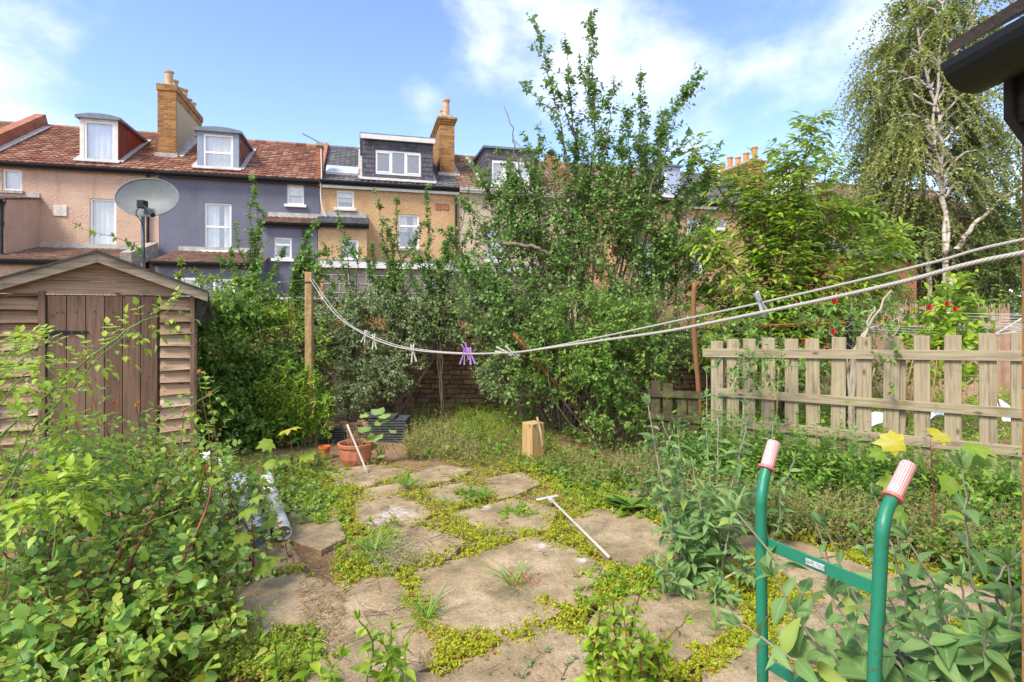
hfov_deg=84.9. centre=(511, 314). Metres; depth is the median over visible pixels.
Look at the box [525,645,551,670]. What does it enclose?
wilted sprig
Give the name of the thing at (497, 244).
window
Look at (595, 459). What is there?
seeding undergrowth
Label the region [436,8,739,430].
plum shrub
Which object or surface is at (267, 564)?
maple seedling
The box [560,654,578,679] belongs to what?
wilted sprig
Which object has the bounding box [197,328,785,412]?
garden wall
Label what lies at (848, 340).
line post
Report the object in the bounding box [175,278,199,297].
window
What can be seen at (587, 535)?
hoe
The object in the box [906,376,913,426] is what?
garden cane
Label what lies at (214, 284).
window
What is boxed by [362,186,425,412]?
plum sapling
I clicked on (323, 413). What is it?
willowherb
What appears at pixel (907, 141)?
birch tree
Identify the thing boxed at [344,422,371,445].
dead plant
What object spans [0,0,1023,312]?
sky
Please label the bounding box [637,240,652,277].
window
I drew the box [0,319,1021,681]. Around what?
ground
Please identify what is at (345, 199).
window
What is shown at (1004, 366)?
reed screen
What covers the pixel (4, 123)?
terraced house
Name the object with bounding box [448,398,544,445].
feathery weeds
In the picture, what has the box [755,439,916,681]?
sack truck
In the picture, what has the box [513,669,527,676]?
wilted sprig
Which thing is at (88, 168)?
terraced house
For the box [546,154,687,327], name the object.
terraced house
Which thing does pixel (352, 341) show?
wall shrub
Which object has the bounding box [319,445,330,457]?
pot
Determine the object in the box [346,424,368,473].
leaning stick
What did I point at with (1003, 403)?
white sack
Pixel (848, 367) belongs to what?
garden cane
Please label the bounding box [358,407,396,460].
mallow
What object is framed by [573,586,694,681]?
leafy weed
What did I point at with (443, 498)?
grass tuft
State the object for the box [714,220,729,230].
window
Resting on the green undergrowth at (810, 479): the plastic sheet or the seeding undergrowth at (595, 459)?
the plastic sheet
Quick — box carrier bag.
[930,412,943,418]
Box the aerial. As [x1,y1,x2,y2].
[302,133,325,215]
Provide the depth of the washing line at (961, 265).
1.39 m
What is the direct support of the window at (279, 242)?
in the terraced house at (211, 183)
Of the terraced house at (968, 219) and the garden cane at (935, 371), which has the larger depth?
the terraced house at (968, 219)
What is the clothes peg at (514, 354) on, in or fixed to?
attached to the washing line at (961, 265)
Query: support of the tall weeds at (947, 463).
on the ground
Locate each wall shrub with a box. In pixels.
[249,281,409,426]
[320,288,482,421]
[439,265,553,420]
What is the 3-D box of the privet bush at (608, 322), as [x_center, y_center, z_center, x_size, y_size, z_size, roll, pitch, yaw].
[0.909,0.597,6.796,2.031,2.026,1.624,0,0,0]
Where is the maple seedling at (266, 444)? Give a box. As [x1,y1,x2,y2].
[256,426,316,470]
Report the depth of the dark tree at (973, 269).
23.41 m
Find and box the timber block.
[522,420,543,462]
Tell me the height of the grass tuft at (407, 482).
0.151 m
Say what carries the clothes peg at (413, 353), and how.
hanging from the washing line at (961, 265)
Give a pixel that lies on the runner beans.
(947, 325)
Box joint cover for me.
[317,457,1021,681]
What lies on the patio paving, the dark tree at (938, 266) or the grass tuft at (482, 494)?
the grass tuft at (482, 494)
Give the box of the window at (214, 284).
[213,279,234,293]
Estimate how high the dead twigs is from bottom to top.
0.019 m
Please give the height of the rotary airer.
1.630 m
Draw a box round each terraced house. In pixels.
[0,70,202,295]
[0,121,13,127]
[150,126,327,304]
[315,98,459,326]
[446,145,577,328]
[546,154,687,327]
[675,146,782,327]
[764,164,923,348]
[816,181,1007,310]
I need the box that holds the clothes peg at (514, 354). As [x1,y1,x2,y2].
[503,346,518,358]
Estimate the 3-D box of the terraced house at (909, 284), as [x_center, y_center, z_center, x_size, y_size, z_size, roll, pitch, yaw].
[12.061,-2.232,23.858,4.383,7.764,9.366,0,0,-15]
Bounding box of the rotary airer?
[895,312,1021,335]
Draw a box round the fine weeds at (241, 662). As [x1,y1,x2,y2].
[0,405,680,681]
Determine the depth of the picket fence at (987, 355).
4.84 m
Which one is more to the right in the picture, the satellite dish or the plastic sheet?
the plastic sheet
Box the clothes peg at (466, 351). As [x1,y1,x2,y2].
[461,342,471,359]
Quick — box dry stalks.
[81,401,1021,577]
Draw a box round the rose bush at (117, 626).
[0,408,308,681]
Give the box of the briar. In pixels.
[0,286,233,568]
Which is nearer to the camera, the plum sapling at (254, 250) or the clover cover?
the clover cover
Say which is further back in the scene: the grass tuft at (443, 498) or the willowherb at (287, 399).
the willowherb at (287, 399)
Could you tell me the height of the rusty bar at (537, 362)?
1.368 m
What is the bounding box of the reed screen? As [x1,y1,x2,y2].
[868,303,1010,403]
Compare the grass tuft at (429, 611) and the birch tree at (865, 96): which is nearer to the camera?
the grass tuft at (429, 611)
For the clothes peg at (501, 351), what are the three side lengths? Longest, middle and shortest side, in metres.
0.084 x 0.029 x 0.013 m
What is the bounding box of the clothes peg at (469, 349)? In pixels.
[467,347,475,364]
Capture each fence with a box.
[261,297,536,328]
[648,380,708,464]
[702,332,1021,489]
[852,317,1021,396]
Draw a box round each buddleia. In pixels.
[637,356,774,607]
[657,366,801,539]
[717,491,962,681]
[811,482,952,679]
[893,448,1021,681]
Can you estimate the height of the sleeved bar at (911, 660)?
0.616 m
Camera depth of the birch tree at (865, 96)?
20.99 m
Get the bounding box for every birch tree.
[816,32,1003,309]
[820,0,1023,315]
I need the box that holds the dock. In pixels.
[598,493,658,511]
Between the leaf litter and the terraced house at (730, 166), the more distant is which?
the terraced house at (730, 166)
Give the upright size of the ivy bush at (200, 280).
1.696 m
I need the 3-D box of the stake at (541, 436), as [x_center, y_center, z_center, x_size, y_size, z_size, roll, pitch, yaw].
[0.296,1.263,5.981,0.030,0.313,0.189,0,0,-19]
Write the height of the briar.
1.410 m
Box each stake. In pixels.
[536,417,543,448]
[691,282,703,458]
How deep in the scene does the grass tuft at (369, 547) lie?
3.69 m
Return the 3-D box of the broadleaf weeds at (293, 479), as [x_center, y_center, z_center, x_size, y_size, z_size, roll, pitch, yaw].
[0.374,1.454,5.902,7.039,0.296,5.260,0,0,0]
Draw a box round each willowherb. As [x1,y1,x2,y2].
[253,363,298,446]
[256,361,316,446]
[294,369,336,446]
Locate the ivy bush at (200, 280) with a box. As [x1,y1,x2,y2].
[172,255,344,367]
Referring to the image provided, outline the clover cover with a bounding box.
[295,460,670,611]
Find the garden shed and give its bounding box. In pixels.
[0,250,213,491]
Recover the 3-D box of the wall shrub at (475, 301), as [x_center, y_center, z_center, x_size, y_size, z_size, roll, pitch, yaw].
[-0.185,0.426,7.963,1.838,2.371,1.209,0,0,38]
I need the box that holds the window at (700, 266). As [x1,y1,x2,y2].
[693,249,705,273]
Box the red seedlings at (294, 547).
[273,430,600,587]
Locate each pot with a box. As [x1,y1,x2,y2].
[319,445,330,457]
[337,438,373,466]
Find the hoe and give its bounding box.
[536,494,610,558]
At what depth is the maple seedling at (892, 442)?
3.63 m
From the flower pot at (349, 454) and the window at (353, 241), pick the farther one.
the window at (353, 241)
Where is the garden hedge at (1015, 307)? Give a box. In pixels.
[703,287,1021,368]
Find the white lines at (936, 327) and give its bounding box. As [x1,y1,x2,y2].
[853,323,1021,334]
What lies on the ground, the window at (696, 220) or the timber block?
the timber block
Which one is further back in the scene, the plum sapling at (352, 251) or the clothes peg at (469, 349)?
the plum sapling at (352, 251)
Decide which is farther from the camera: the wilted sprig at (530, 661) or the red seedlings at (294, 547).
the red seedlings at (294, 547)
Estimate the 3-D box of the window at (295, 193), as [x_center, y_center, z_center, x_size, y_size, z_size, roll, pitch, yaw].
[-6.591,-3.622,17.093,0.685,0.803,0.491,0,0,-15]
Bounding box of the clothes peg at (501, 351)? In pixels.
[495,346,511,355]
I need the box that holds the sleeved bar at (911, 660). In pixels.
[867,630,938,681]
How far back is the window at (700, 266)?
20.61 m
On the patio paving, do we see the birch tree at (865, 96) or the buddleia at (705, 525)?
the buddleia at (705, 525)
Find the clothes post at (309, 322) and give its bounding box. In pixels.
[302,272,313,442]
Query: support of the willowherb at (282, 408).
on the ground
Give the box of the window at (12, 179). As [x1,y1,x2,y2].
[0,169,24,193]
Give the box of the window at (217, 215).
[201,203,233,251]
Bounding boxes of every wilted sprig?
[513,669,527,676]
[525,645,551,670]
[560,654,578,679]
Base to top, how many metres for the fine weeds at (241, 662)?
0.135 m
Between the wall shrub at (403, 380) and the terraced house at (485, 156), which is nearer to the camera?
the wall shrub at (403, 380)
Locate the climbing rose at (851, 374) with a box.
[702,290,957,442]
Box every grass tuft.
[344,519,403,560]
[376,584,455,628]
[386,468,426,488]
[432,492,456,503]
[458,478,499,498]
[469,557,529,589]
[677,592,749,635]
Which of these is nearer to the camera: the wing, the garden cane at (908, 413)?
the wing
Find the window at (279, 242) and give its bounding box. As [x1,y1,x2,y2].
[271,237,293,261]
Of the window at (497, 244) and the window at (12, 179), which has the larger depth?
the window at (497, 244)
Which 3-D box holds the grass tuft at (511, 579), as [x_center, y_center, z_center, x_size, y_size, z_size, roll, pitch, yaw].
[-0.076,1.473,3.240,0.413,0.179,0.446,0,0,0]
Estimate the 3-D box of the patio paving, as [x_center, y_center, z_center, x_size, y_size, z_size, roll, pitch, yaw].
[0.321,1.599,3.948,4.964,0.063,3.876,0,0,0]
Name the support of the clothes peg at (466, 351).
attached to the washing line at (961, 265)
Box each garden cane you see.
[774,368,779,439]
[846,359,851,376]
[906,376,907,399]
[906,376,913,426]
[907,360,912,386]
[930,346,939,417]
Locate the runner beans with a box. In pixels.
[882,269,1004,388]
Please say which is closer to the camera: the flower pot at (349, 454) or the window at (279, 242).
the flower pot at (349, 454)
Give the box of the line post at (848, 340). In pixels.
[753,318,851,441]
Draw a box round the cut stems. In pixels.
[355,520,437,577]
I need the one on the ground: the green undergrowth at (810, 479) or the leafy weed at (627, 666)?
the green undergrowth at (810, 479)
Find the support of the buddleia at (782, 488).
on the patio paving
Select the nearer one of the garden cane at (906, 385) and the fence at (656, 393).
the garden cane at (906, 385)
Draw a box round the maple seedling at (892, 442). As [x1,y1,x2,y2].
[868,428,998,562]
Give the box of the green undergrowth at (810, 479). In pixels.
[635,398,1021,593]
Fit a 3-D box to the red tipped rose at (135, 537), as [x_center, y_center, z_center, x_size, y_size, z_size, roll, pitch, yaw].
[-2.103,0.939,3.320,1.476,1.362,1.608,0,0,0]
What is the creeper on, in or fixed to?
on the ground
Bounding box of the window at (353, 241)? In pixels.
[340,239,360,259]
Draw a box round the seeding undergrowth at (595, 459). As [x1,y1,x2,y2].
[53,392,1021,630]
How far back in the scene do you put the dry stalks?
6.05 m
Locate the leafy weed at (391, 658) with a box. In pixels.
[256,607,415,681]
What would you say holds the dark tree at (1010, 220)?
on the ground
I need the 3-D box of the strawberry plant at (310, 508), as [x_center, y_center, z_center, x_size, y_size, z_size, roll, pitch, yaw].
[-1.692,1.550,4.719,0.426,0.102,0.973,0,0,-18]
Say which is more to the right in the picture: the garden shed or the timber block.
the timber block
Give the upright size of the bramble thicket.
2.233 m
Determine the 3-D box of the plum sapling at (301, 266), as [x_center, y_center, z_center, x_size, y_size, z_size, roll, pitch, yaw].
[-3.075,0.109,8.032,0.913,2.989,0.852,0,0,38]
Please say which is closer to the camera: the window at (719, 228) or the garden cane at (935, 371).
the garden cane at (935, 371)
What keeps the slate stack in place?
on the ground
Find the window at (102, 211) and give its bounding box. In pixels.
[85,198,118,248]
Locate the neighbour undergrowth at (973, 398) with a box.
[661,380,1010,471]
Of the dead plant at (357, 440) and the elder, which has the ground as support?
the elder
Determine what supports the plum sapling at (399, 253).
on the ground
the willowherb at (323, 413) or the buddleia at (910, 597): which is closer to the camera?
the buddleia at (910, 597)
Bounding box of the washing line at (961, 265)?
[310,238,1023,354]
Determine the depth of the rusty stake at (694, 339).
5.88 m
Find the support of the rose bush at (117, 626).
on the ground
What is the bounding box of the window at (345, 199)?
[334,190,355,211]
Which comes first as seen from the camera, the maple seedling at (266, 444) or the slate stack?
the maple seedling at (266, 444)
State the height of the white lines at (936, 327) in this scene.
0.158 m
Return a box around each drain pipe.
[228,472,270,548]
[256,480,273,534]
[260,472,291,540]
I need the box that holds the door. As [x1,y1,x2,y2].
[45,295,160,477]
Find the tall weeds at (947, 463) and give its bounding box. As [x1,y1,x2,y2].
[701,403,1021,507]
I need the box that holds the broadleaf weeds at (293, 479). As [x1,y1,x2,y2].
[224,408,1021,564]
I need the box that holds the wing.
[942,0,1023,681]
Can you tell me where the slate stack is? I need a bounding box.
[318,412,410,441]
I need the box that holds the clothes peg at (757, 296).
[753,291,769,316]
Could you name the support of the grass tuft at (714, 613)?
on the patio paving
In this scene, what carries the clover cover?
on the patio paving
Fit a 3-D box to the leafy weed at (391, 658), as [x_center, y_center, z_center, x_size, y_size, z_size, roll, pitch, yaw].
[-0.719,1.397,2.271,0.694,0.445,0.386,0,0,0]
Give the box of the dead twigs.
[295,443,903,674]
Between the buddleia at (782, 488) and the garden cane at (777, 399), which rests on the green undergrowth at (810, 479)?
the garden cane at (777, 399)
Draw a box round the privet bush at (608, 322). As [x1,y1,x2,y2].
[506,280,677,448]
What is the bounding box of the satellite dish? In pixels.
[114,178,178,295]
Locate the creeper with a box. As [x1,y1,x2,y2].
[68,220,145,295]
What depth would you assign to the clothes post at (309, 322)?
6.96 m
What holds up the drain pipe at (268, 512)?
on the patio paving
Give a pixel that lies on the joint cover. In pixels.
(453, 649)
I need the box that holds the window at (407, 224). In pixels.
[397,214,421,250]
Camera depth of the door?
5.22 m
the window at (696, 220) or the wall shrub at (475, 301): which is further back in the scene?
the window at (696, 220)
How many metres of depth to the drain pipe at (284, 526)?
4.12 m
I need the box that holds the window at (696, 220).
[686,218,698,234]
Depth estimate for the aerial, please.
17.00 m
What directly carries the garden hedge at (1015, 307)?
on the ground
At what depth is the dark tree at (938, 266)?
21.92 m
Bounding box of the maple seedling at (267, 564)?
[217,494,280,581]
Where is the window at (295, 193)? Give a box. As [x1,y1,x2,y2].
[284,184,305,207]
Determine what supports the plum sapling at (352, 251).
on the ground
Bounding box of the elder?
[663,107,945,422]
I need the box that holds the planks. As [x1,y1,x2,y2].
[200,451,229,521]
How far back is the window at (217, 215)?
16.52 m
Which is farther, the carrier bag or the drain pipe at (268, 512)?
the carrier bag
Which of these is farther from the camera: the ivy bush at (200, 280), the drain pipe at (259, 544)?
the ivy bush at (200, 280)
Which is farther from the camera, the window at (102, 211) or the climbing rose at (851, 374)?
the window at (102, 211)
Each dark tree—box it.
[877,217,978,309]
[935,168,1021,310]
[953,189,1021,321]
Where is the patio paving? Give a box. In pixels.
[215,464,1020,681]
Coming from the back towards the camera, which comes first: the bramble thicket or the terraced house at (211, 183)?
the terraced house at (211, 183)
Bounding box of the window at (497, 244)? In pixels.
[485,227,508,263]
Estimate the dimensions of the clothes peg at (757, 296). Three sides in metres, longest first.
0.068 x 0.024 x 0.011 m
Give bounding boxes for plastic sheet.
[872,412,882,425]
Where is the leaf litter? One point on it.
(538, 661)
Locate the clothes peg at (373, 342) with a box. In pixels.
[372,334,376,349]
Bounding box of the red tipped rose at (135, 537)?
[1,356,295,634]
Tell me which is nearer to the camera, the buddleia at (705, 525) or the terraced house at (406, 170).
the buddleia at (705, 525)
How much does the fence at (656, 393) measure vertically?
0.904 m
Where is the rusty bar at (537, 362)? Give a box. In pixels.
[513,333,602,436]
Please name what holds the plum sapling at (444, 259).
on the ground
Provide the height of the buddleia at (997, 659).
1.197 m
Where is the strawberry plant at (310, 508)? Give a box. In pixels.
[286,480,336,518]
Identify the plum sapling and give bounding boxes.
[215,174,287,357]
[273,218,338,356]
[319,209,384,421]
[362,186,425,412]
[366,194,436,421]
[406,183,482,422]
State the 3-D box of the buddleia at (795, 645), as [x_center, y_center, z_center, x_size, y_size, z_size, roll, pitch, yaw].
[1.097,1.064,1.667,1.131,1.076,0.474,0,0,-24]
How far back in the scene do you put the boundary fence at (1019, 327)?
10.79 m
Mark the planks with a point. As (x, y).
(206, 453)
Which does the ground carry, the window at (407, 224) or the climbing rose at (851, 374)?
the climbing rose at (851, 374)
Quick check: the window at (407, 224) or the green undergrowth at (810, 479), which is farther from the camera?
the window at (407, 224)
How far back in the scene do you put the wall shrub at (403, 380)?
8.02 m
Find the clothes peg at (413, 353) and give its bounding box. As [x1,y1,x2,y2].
[410,344,416,361]
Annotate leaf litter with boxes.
[296,436,985,681]
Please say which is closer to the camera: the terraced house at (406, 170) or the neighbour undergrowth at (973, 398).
the neighbour undergrowth at (973, 398)
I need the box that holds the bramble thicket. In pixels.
[196,271,336,455]
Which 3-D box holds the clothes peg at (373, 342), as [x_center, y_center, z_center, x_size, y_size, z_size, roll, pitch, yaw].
[-1.125,0.222,4.562,0.044,0.129,0.020,-3,1,-11]
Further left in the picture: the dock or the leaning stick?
the leaning stick

